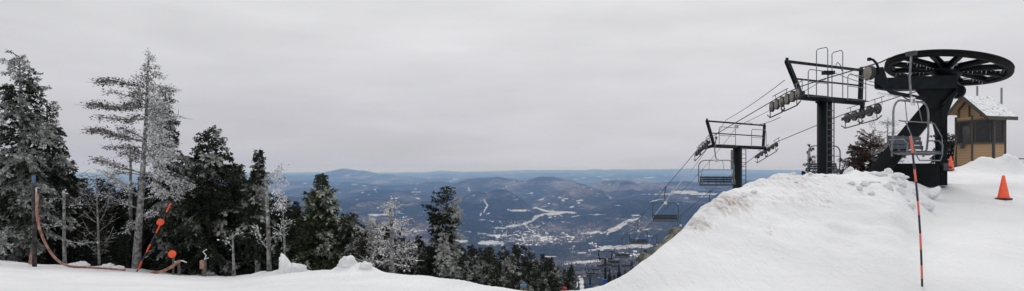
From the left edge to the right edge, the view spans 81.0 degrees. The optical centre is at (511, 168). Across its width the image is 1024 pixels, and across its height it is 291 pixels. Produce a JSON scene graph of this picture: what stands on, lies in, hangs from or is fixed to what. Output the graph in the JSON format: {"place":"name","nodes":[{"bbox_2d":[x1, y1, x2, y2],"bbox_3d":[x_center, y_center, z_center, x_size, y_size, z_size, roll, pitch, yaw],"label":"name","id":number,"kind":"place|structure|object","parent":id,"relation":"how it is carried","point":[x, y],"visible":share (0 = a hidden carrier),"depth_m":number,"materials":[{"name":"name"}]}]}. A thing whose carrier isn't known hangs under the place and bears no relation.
{"place":"outdoors","nodes":[
{"label":"outdoors","id":0,"kind":"place"},
{"bbox_2d":[15,169,839,289],"bbox_3d":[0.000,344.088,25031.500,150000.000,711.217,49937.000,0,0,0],"label":"valley terrain","id":1,"kind":"structure","parent":0,"point":[541,191],"depth_m":9360.21,"materials":[{"name":"plant"}]},
{"bbox_2d":[596,251,613,284],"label":"lift tower","id":2,"kind":"structure","parent":1,"relation":"on","point":[604,281],"depth_m":159.82,"materials":[{"name":"metal"}]},
{"bbox_2d":[0,154,1023,290],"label":"snow ground","id":3,"kind":"structure","parent":0,"point":[785,232],"depth_m":11.02,"materials":[{"name":"snow"}]},
{"bbox_2d":[31,175,36,266],"bbox_3d":[-14.796,1.674,18.600,0.177,2.934,0.118,0,0,0],"label":"post","id":4,"kind":"object","parent":3,"relation":"on","point":[34,227],"visible":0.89,"depth_m":18.55,"materials":[{"name":"brown wood"}]},
{"bbox_2d":[35,193,125,270],"bbox_3d":[-13.642,2.038,19.054,2.376,2.556,0.330,0,0,-24],"label":"pipe","id":5,"kind":"object","parent":4,"relation":"attached to","point":[44,240],"visible":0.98,"depth_m":18.76,"materials":[{"name":"metal"}]},
{"bbox_2d":[0,48,81,264],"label":"spruce tree","id":6,"kind":"object","parent":3,"relation":"on","point":[16,211],"visible":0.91,"depth_m":21.30,"materials":[{"name":"green plant"}]},
{"bbox_2d":[37,225,57,264],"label":"spruce tree","id":7,"kind":"object","parent":3,"relation":"on","point":[49,259],"visible":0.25,"depth_m":22.06,"materials":[{"name":"green plant"}]},
{"bbox_2d":[15,99,81,263],"bbox_3d":[-17.886,1.072,23.078,2.764,7.642,2.433,0,0,0],"label":"spruce tree","id":8,"kind":"object","parent":3,"relation":"on","point":[59,171],"visible":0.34,"depth_m":22.90,"materials":[{"name":"green plant"}]},
{"bbox_2d":[37,195,62,264],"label":"spruce tree","id":9,"kind":"object","parent":3,"relation":"on","point":[55,248],"visible":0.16,"depth_m":22.43,"materials":[{"name":"green plant"}]},
{"bbox_2d":[40,189,99,263],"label":"dead tree","id":10,"kind":"object","parent":3,"relation":"on","point":[64,240],"visible":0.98,"depth_m":20.27,"materials":[{"name":"wood"}]},
{"bbox_2d":[54,159,85,262],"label":"spruce tree","id":11,"kind":"object","parent":3,"relation":"on","point":[74,193],"visible":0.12,"depth_m":23.54,"materials":[{"name":"green plant"}]},
{"bbox_2d":[66,238,79,263],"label":"spruce tree","id":12,"kind":"object","parent":3,"relation":"on","point":[69,259],"visible":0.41,"depth_m":22.65,"materials":[{"name":"green plant"}]},
{"bbox_2d":[71,229,94,265],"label":"spruce tree","id":13,"kind":"object","parent":3,"relation":"on","point":[83,247],"visible":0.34,"depth_m":22.64,"materials":[{"name":"green plant"}]},
{"bbox_2d":[75,178,96,246],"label":"spruce tree","id":14,"kind":"object","parent":3,"relation":"on","point":[91,213],"visible":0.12,"depth_m":24.87,"materials":[{"name":"green plant"}]},
{"bbox_2d":[78,219,95,263],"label":"spruce tree","id":15,"kind":"object","parent":3,"relation":"on","point":[88,223],"visible":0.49,"depth_m":22.72,"materials":[{"name":"green plant"}]},
{"bbox_2d":[87,178,109,228],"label":"spruce tree","id":16,"kind":"object","parent":3,"relation":"on","point":[102,183],"visible":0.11,"depth_m":29.54,"materials":[{"name":"green plant"}]},
{"bbox_2d":[73,170,124,265],"bbox_3d":[-13.988,1.727,20.499,2.099,3.450,1.293,0,0,0],"label":"dead tree","id":17,"kind":"object","parent":3,"relation":"on","point":[98,237],"visible":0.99,"depth_m":20.56,"materials":[{"name":"grey plant"}]},
{"bbox_2d":[91,213,113,265],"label":"spruce tree","id":18,"kind":"object","parent":3,"relation":"on","point":[101,223],"visible":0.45,"depth_m":21.84,"materials":[{"name":"green plant"}]},
{"bbox_2d":[92,233,116,265],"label":"spruce tree","id":19,"kind":"object","parent":3,"relation":"on","point":[103,261],"visible":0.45,"depth_m":21.75,"materials":[{"name":"green plant"}]},
{"bbox_2d":[90,194,124,265],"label":"spruce tree","id":20,"kind":"object","parent":3,"relation":"on","point":[109,211],"visible":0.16,"depth_m":24.00,"materials":[{"name":"green plant"}]},
{"bbox_2d":[96,183,121,246],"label":"spruce tree","id":21,"kind":"object","parent":3,"relation":"on","point":[114,190],"visible":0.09,"depth_m":29.06,"materials":[{"name":"green plant"}]},
{"bbox_2d":[105,219,117,262],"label":"spruce tree","id":22,"kind":"object","parent":3,"relation":"on","point":[111,244],"visible":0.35,"depth_m":22.77,"materials":[{"name":"green plant"}]},
{"bbox_2d":[106,192,123,261],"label":"spruce tree","id":23,"kind":"object","parent":3,"relation":"on","point":[117,222],"visible":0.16,"depth_m":25.35,"materials":[{"name":"green plant"}]},
{"bbox_2d":[109,235,129,267],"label":"spruce tree","id":24,"kind":"object","parent":3,"relation":"on","point":[118,245],"visible":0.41,"depth_m":22.14,"materials":[{"name":"green plant"}]},
{"bbox_2d":[112,188,128,260],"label":"spruce tree","id":25,"kind":"object","parent":3,"relation":"on","point":[122,211],"visible":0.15,"depth_m":25.31,"materials":[{"name":"green plant"}]},
{"bbox_2d":[113,214,132,267],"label":"spruce tree","id":26,"kind":"object","parent":3,"relation":"on","point":[127,246],"visible":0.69,"depth_m":21.91,"materials":[{"name":"green plant"}]},
{"bbox_2d":[105,150,146,258],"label":"dead tree","id":27,"kind":"object","parent":3,"relation":"on","point":[130,210],"visible":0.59,"depth_m":22.97,"materials":[{"name":"wood"}]},
{"bbox_2d":[122,188,137,250],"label":"spruce tree","id":28,"kind":"object","parent":3,"relation":"on","point":[134,197],"visible":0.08,"depth_m":25.15,"materials":[{"name":"green plant"}]},
{"bbox_2d":[76,48,201,268],"bbox_3d":[-12.975,-0.301,20.898,4.922,7.892,2.145,0,0,0],"label":"dead tree","id":29,"kind":"object","parent":3,"relation":"on","point":[157,114],"visible":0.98,"depth_m":20.90,"materials":[{"name":"grey plant"}]},
{"bbox_2d":[136,172,154,202],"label":"spruce tree","id":30,"kind":"object","parent":3,"relation":"on","point":[147,177],"visible":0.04,"depth_m":30.12,"materials":[{"name":"green plant"}]},
{"bbox_2d":[142,209,156,269],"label":"spruce tree","id":31,"kind":"object","parent":3,"relation":"on","point":[147,264],"visible":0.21,"depth_m":22.30,"materials":[{"name":"green plant"}]},
{"bbox_2d":[136,203,170,271],"bbox_3d":[-11.544,2.237,19.239,1.287,2.274,0.180,0,0,9],"label":"marker pole","id":32,"kind":"object","parent":3,"relation":"on","point":[159,222],"visible":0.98,"depth_m":19.26,"materials":[{"name":"orange plastic"}]},
{"bbox_2d":[127,84,195,270],"bbox_3d":[-12.917,0.738,22.444,2.380,7.811,2.716,0,0,-24],"label":"spruce tree","id":33,"kind":"object","parent":3,"relation":"on","point":[160,204],"visible":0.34,"depth_m":22.36,"materials":[{"name":"green plant"}]},
{"bbox_2d":[149,230,174,272],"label":"spruce tree","id":34,"kind":"object","parent":3,"relation":"on","point":[156,258],"visible":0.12,"depth_m":21.89,"materials":[{"name":"green plant"}]},
{"bbox_2d":[150,260,179,273],"bbox_3d":[-11.224,3.188,19.400,0.973,0.470,0.035,0,0,0],"label":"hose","id":35,"kind":"object","parent":3,"relation":"on","point":[167,268],"visible":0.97,"depth_m":19.38,"materials":[{"name":"rubber"}]},
{"bbox_2d":[168,250,175,274],"bbox_3d":[-11.074,3.093,19.575,0.253,0.878,0.120,0,0,0],"label":"stake","id":36,"kind":"object","parent":3,"relation":"on","point":[172,254],"visible":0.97,"depth_m":19.54,"materials":[{"name":"plastic"}]},
{"bbox_2d":[164,234,190,273],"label":"spruce tree","id":37,"kind":"object","parent":3,"relation":"on","point":[173,241],"visible":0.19,"depth_m":21.74,"materials":[{"name":"green plant"}]},
{"bbox_2d":[200,249,207,275],"bbox_3d":[-9.875,3.063,19.285,0.238,0.974,0.170,0,0,0],"label":"stake","id":38,"kind":"object","parent":3,"relation":"on","point":[203,265],"visible":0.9,"depth_m":19.25,"materials":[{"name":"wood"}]},
{"bbox_2d":[147,125,265,275],"bbox_3d":[-11.158,1.565,21.977,3.878,6.255,3.897,0,0,32],"label":"spruce tree","id":39,"kind":"object","parent":3,"relation":"on","point":[206,225],"visible":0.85,"depth_m":21.11,"materials":[{"name":"green plant"}]},
{"bbox_2d":[217,228,244,276],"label":"dead tree","id":40,"kind":"object","parent":3,"relation":"on","point":[233,263],"visible":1,"depth_m":18.38,"materials":[{"name":"grey plant"}]},
{"bbox_2d":[225,236,246,274],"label":"spruce tree","id":41,"kind":"object","parent":3,"relation":"on","point":[236,260],"visible":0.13,"depth_m":22.04,"materials":[{"name":"green plant"}]},
{"bbox_2d":[224,162,253,269],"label":"spruce tree","id":42,"kind":"object","parent":3,"relation":"on","point":[237,192],"visible":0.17,"depth_m":22.86,"materials":[{"name":"green plant"}]},
{"bbox_2d":[236,228,266,275],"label":"spruce tree","id":43,"kind":"object","parent":3,"relation":"on","point":[247,268],"visible":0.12,"depth_m":21.56,"materials":[{"name":"green plant"}]},
{"bbox_2d":[235,148,281,272],"bbox_3d":[-8.671,1.577,20.251,1.449,4.555,1.339,0,0,28],"label":"spruce tree","id":44,"kind":"object","parent":3,"relation":"on","point":[255,206],"visible":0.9,"depth_m":20.06,"materials":[{"name":"green plant"}]},
{"bbox_2d":[251,222,280,270],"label":"spruce tree","id":45,"kind":"object","parent":3,"relation":"on","point":[274,267],"visible":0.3,"depth_m":20.34,"materials":[{"name":"green plant"}]},
{"bbox_2d":[249,163,299,270],"bbox_3d":[-7.433,1.560,18.436,1.515,3.486,1.332,0,0,0],"label":"dead tree","id":46,"kind":"object","parent":3,"relation":"on","point":[268,240],"visible":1,"depth_m":18.55,"materials":[{"name":"grey plant"}]},
{"bbox_2d":[266,197,300,269],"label":"spruce tree","id":47,"kind":"object","parent":3,"relation":"on","point":[292,232],"visible":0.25,"depth_m":21.43,"materials":[{"name":"green plant"}]},
{"bbox_2d":[272,219,294,255],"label":"dead tree","id":48,"kind":"object","parent":3,"relation":"on","point":[283,235],"visible":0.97,"depth_m":18.38,"materials":[{"name":"wood"}]},
{"bbox_2d":[277,253,291,273],"bbox_3d":[-6.474,2.880,17.191,0.482,0.965,0.419,0,0,0],"label":"snow block","id":49,"kind":"object","parent":3,"relation":"on","point":[285,264],"depth_m":17.06,"materials":[{"name":"snow"}]},
{"bbox_2d":[292,207,301,239],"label":"spruce tree","id":50,"kind":"object","parent":3,"relation":"on","point":[297,209],"visible":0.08,"depth_m":26.88,"materials":[{"name":"green plant"}]},
{"bbox_2d":[280,173,344,270],"bbox_3d":[-6.323,2.071,19.290,2.239,3.901,3.141,0,0,-24],"label":"spruce tree","id":51,"kind":"object","parent":3,"relation":"on","point":[323,228],"visible":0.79,"depth_m":19.18,"materials":[{"name":"green plant"}]},
{"bbox_2d":[332,212,362,264],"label":"spruce tree","id":52,"kind":"object","parent":3,"relation":"on","point":[349,230],"visible":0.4,"depth_m":19.37,"materials":[{"name":"green plant"}]},
{"bbox_2d":[337,236,359,263],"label":"spruce tree","id":53,"kind":"object","parent":3,"relation":"on","point":[350,249],"visible":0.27,"depth_m":18.55,"materials":[{"name":"green plant"}]},
{"bbox_2d":[355,237,368,262],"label":"spruce tree","id":54,"kind":"object","parent":3,"relation":"on","point":[360,251],"visible":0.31,"depth_m":17.79,"materials":[{"name":"green plant"}]},
{"bbox_2d":[359,261,372,269],"bbox_3d":[-3.721,2.488,15.204,0.355,0.304,0.290,0,0,-20],"label":"snow block","id":55,"kind":"object","parent":3,"relation":"on","point":[365,265],"depth_m":15.11,"materials":[{"name":"snow"}]},
{"bbox_2d":[348,215,388,267],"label":"dead tree","id":56,"kind":"object","parent":3,"relation":"on","point":[372,221],"visible":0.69,"depth_m":17.97,"materials":[{"name":"grey plant"}]},
{"bbox_2d":[374,249,385,271],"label":"spruce tree","id":57,"kind":"object","parent":3,"relation":"on","point":[379,256],"visible":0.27,"depth_m":17.45,"materials":[{"name":"green plant"}]},
{"bbox_2d":[379,226,399,257],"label":"spruce tree","id":58,"kind":"object","parent":3,"relation":"on","point":[386,234],"visible":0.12,"depth_m":31.00,"materials":[{"name":"green plant"}]},
{"bbox_2d":[364,196,424,272],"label":"dead tree","id":59,"kind":"object","parent":3,"relation":"on","point":[391,227],"visible":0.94,"depth_m":17.45,"materials":[{"name":"grey plant"}]},
{"bbox_2d":[394,241,408,274],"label":"spruce tree","id":60,"kind":"object","parent":3,"relation":"on","point":[399,261],"visible":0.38,"depth_m":24.29,"materials":[{"name":"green plant"}]},
{"bbox_2d":[403,239,417,274],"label":"spruce tree","id":61,"kind":"object","parent":3,"relation":"on","point":[412,266],"visible":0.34,"depth_m":26.61,"materials":[{"name":"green plant"}]},
{"bbox_2d":[410,234,425,270],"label":"spruce tree","id":62,"kind":"object","parent":3,"relation":"on","point":[419,242],"visible":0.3,"depth_m":28.70,"materials":[{"name":"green plant"}]},
{"bbox_2d":[414,255,424,274],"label":"spruce tree","id":63,"kind":"object","parent":3,"relation":"on","point":[418,271],"visible":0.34,"depth_m":25.87,"materials":[{"name":"green plant"}]},
{"bbox_2d":[418,251,433,275],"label":"spruce tree","id":64,"kind":"object","parent":3,"relation":"on","point":[428,272],"visible":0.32,"depth_m":24.05,"materials":[{"name":"green plant"}]},
{"bbox_2d":[421,186,465,279],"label":"spruce tree","id":65,"kind":"object","parent":3,"relation":"on","point":[452,225],"visible":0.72,"depth_m":23.81,"materials":[{"name":"green plant"}]},
{"bbox_2d":[432,231,456,278],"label":"spruce tree","id":66,"kind":"object","parent":3,"relation":"on","point":[445,270],"visible":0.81,"depth_m":22.90,"materials":[{"name":"grey plant"}]},
{"bbox_2d":[459,249,473,281],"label":"spruce tree","id":67,"kind":"object","parent":3,"relation":"on","point":[464,263],"visible":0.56,"depth_m":24.51,"materials":[{"name":"green plant"}]},
{"bbox_2d":[467,245,479,270],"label":"spruce tree","id":68,"kind":"object","parent":3,"relation":"on","point":[470,250],"visible":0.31,"depth_m":37.05,"materials":[{"name":"green plant"}]},
{"bbox_2d":[468,251,480,282],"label":"spruce tree","id":69,"kind":"object","parent":3,"relation":"on","point":[474,254],"visible":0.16,"depth_m":30.78,"materials":[{"name":"green plant"}]},
{"bbox_2d":[468,254,484,284],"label":"spruce tree","id":70,"kind":"object","parent":3,"relation":"on","point":[474,276],"visible":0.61,"depth_m":25.58,"materials":[{"name":"green plant"}]},
{"bbox_2d":[477,250,498,285],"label":"spruce tree","id":71,"kind":"object","parent":3,"relation":"on","point":[486,276],"visible":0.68,"depth_m":25.59,"materials":[{"name":"green plant"}]},
{"bbox_2d":[481,252,503,284],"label":"spruce tree","id":72,"kind":"object","parent":3,"relation":"on","point":[494,259],"visible":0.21,"depth_m":28.21,"materials":[{"name":"green plant"}]},
{"bbox_2d":[490,261,505,286],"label":"spruce tree","id":73,"kind":"object","parent":3,"relation":"on","point":[498,274],"visible":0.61,"depth_m":25.39,"materials":[{"name":"green plant"}]},
{"bbox_2d":[499,249,510,285],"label":"spruce tree","id":74,"kind":"object","parent":3,"relation":"on","point":[505,264],"visible":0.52,"depth_m":31.53,"materials":[{"name":"green plant"}]},
{"bbox_2d":[503,273,512,288],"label":"spruce tree","id":75,"kind":"object","parent":3,"relation":"on","point":[507,285],"visible":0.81,"depth_m":16.44,"materials":[{"name":"green plant"}]},
{"bbox_2d":[503,254,522,289],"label":"spruce tree","id":76,"kind":"object","parent":3,"relation":"on","point":[514,285],"visible":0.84,"depth_m":24.04,"materials":[{"name":"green plant"}]},
{"bbox_2d":[506,244,524,289],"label":"spruce tree","id":77,"kind":"object","parent":3,"relation":"on","point":[517,254],"visible":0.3,"depth_m":29.47,"materials":[{"name":"green plant"}]},
{"bbox_2d":[507,245,539,287],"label":"spruce tree","id":78,"kind":"object","parent":3,"relation":"on","point":[528,252],"visible":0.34,"depth_m":41.85,"materials":[{"name":"green plant"}]},
{"bbox_2d":[519,268,533,290],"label":"spruce tree","id":79,"kind":"object","parent":3,"relation":"on","point":[528,285],"visible":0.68,"depth_m":24.24,"materials":[{"name":"green plant"}]},
{"bbox_2d":[520,260,537,290],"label":"spruce tree","id":80,"kind":"object","parent":3,"relation":"on","point":[528,269],"visible":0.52,"depth_m":28.32,"materials":[{"name":"green plant"}]},
{"bbox_2d":[530,268,542,290],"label":"spruce tree","id":81,"kind":"object","parent":3,"relation":"on","point":[535,275],"visible":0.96,"depth_m":26.92,"materials":[{"name":"green plant"}]},
{"bbox_2d":[538,258,559,290],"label":"spruce tree","id":82,"kind":"object","parent":3,"relation":"on","point":[548,279],"visible":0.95,"depth_m":26.66,"materials":[{"name":"green plant"}]},
{"bbox_2d":[540,257,563,290],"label":"spruce tree","id":83,"kind":"object","parent":3,"relation":"on","point":[556,280],"visible":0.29,"depth_m":28.92,"materials":[{"name":"green plant"}]},
{"bbox_2d":[566,265,577,290],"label":"spruce tree","id":84,"kind":"object","parent":3,"relation":"on","point":[573,281],"visible":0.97,"depth_m":59.83,"materials":[{"name":"green plant"}]},
{"bbox_2d":[637,252,650,264],"bbox_3d":[2.212,1.513,10.011,0.282,0.261,0.195,0,0,41],"label":"boulder","id":85,"kind":"object","parent":3,"relation":"on","point":[642,256],"visible":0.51,"depth_m":9.96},
{"bbox_2d":[668,227,680,235],"bbox_3d":[2.983,1.172,11.008,0.283,0.216,0.298,-38,0,0],"label":"boulder","id":86,"kind":"object","parent":3,"relation":"on","point":[675,230],"visible":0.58,"depth_m":10.92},
{"bbox_2d":[693,118,779,188],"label":"lift tower","id":87,"kind":"structure","parent":3,"relation":"on","point":[736,156],"depth_m":42.51,"materials":[{"name":"metal"}]},
{"bbox_2d":[801,144,815,174],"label":"spruce tree","id":88,"kind":"object","parent":3,"relation":"on","point":[810,160],"visible":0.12,"depth_m":37.98,"materials":[{"name":"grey plant"}]},
{"bbox_2d":[767,47,883,173],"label":"lift tower","id":89,"kind":"structure","parent":3,"relation":"on","point":[824,135],"depth_m":28.59,"materials":[{"name":"metal"}]},
{"bbox_2d":[832,128,910,174],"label":"spruce tree","id":90,"kind":"object","parent":3,"relation":"on","point":[863,153],"visible":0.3,"depth_m":30.81,"materials":[{"name":"green plant"}]},
{"bbox_2d":[868,116,908,162],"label":"dead tree","id":91,"kind":"object","parent":3,"relation":"on","point":[887,125],"visible":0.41,"depth_m":33.08,"materials":[{"name":"grey plant"}]},
{"bbox_2d":[863,57,965,186],"bbox_3d":[13.222,-1.514,19.610,4.665,4.190,1.425,0,0,-14],"label":"lift terminal","id":92,"kind":"object","parent":3,"relation":"on","point":[937,94],"visible":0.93,"depth_m":19.60,"materials":[{"name":"paint"}]},
{"bbox_2d":[884,49,1014,85],"bbox_3d":[14.470,-3.306,20.001,3.490,0.976,3.541,0,0,0],"label":"bullwheel","id":93,"kind":"object","parent":92,"relation":"on","point":[974,70],"visible":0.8,"depth_m":19.56,"materials":[{"name":"paint"}]},
{"bbox_2d":[589,57,984,268],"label":"haul rope","id":94,"kind":"object","parent":93,"relation":"attached to","point":[782,139],"visible":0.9,"depth_m":32.01,"materials":[{"name":"metal"}]},
{"bbox_2d":[629,219,647,244],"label":"lift chair","id":95,"kind":"object","parent":94,"relation":"hanging from","point":[636,240],"visible":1,"depth_m":74.07,"materials":[{"name":"metal"}]},
{"bbox_2d":[652,186,678,221],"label":"lift chair","id":96,"kind":"object","parent":94,"relation":"hanging from","point":[659,217],"visible":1,"depth_m":53.05,"materials":[{"name":"metal"}]},
{"bbox_2d":[698,137,734,188],"bbox_3d":[13.336,-0.405,39.136,2.266,3.390,0.941,0,0,14],"label":"lift chair","id":97,"kind":"object","parent":94,"relation":"hanging from","point":[723,177],"visible":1,"depth_m":39.29,"materials":[{"name":"metal"}]},
{"bbox_2d":[807,145,845,172],"bbox_3d":[19.284,-1.184,36.834,2.280,3.239,0.941,0,0,-10],"label":"lift chair","id":98,"kind":"object","parent":94,"relation":"hanging from","point":[813,165],"visible":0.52,"depth_m":36.99,"materials":[{"name":"metal"}]},
{"bbox_2d":[886,50,943,160],"bbox_3d":[12.378,-1.926,18.372,1.949,3.389,0.809,0,0,-28],"label":"lift chair","id":99,"kind":"object","parent":93,"relation":"hanging from","point":[895,139],"visible":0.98,"depth_m":18.44,"materials":[{"name":"metal"}]},
{"bbox_2d":[909,136,922,286],"bbox_3d":[5.649,0.622,8.368,0.331,2.153,0.044,0,0,-29],"label":"marker pole","id":100,"kind":"object","parent":3,"relation":"on","point":[918,207],"visible":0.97,"depth_m":8.36,"materials":[{"name":"plastic"}]},
{"bbox_2d":[919,201,934,210],"bbox_3d":[10.323,0.949,14.994,0.467,0.282,0.392,0,0,-32],"label":"snow block","id":101,"kind":"object","parent":3,"relation":"on","point":[928,205],"depth_m":14.87,"materials":[{"name":"snow"}]},
{"bbox_2d":[923,186,941,198],"bbox_3d":[12.007,0.720,17.203,0.650,0.311,0.495,-28,0,0],"label":"snow block","id":102,"kind":"object","parent":3,"relation":"on","point":[932,193],"depth_m":17.05,"materials":[{"name":"snow"}]},
{"bbox_2d":[929,132,954,165],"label":"spruce tree","id":103,"kind":"object","parent":3,"relation":"on","point":[950,146],"visible":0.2,"depth_m":43.71,"materials":[{"name":"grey plant"}]},
{"bbox_2d":[947,95,1017,166],"bbox_3d":[23.826,-1.805,30.358,3.333,3.810,2.727,0,0,-42],"label":"operator hut","id":104,"kind":"object","parent":3,"relation":"on","point":[980,126],"visible":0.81,"depth_m":29.81,"materials":[{"name":"brown wood"}]},
{"bbox_2d":[958,122,970,142],"bbox_3d":[22.930,-1.840,30.409,0.050,1.040,0.819,0,0,-3],"label":"window","id":105,"kind":"structure","parent":104,"relation":"in","point":[964,128],"depth_m":30.40,"materials":[{"name":"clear glass"}]},
{"bbox_2d":[974,121,990,141],"bbox_3d":[23.289,-1.840,29.685,0.661,1.040,0.050,0,0,36],"label":"window","id":106,"kind":"structure","parent":104,"relation":"in","point":[982,129],"depth_m":29.68,"materials":[{"name":"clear glass"}]},
{"bbox_2d":[995,121,1003,141],"bbox_3d":[23.955,-1.840,29.517,0.523,1.040,0.050,0,0,-12],"label":"window","id":107,"kind":"structure","parent":104,"relation":"in","point":[999,125],"depth_m":29.52,"materials":[{"name":"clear glass"}]},
{"bbox_2d":[994,175,1012,199],"bbox_3d":[14.090,0.539,17.200,0.329,0.700,0.329,0,0,-20],"label":"traffic cone","id":108,"kind":"object","parent":3,"relation":"on","point":[1003,192],"visible":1,"depth_m":17.13,"materials":[{"name":"plastic"}]},
{"bbox_3d":[-4.361,2.489,15.509,0.310,0.369,0.233,0,0,0],"label":"snow block","id":109,"kind":"object","parent":3,"relation":"on","visible":0},
{"bbox_2d":[340,255,356,267],"bbox_3d":[-4.180,2.473,15.399,0.486,0.485,0.350,0,0,0],"label":"snow block","id":110,"kind":"object","parent":109,"relation":"on","point":[348,261],"depth_m":15.29,"materials":[{"name":"snow"}]},
{"bbox_2d":[0,0,1023,172],"label":"sky","id":111,"kind":"structure","parent":0,"point":[377,86],"materials":[{"name":"grey"}]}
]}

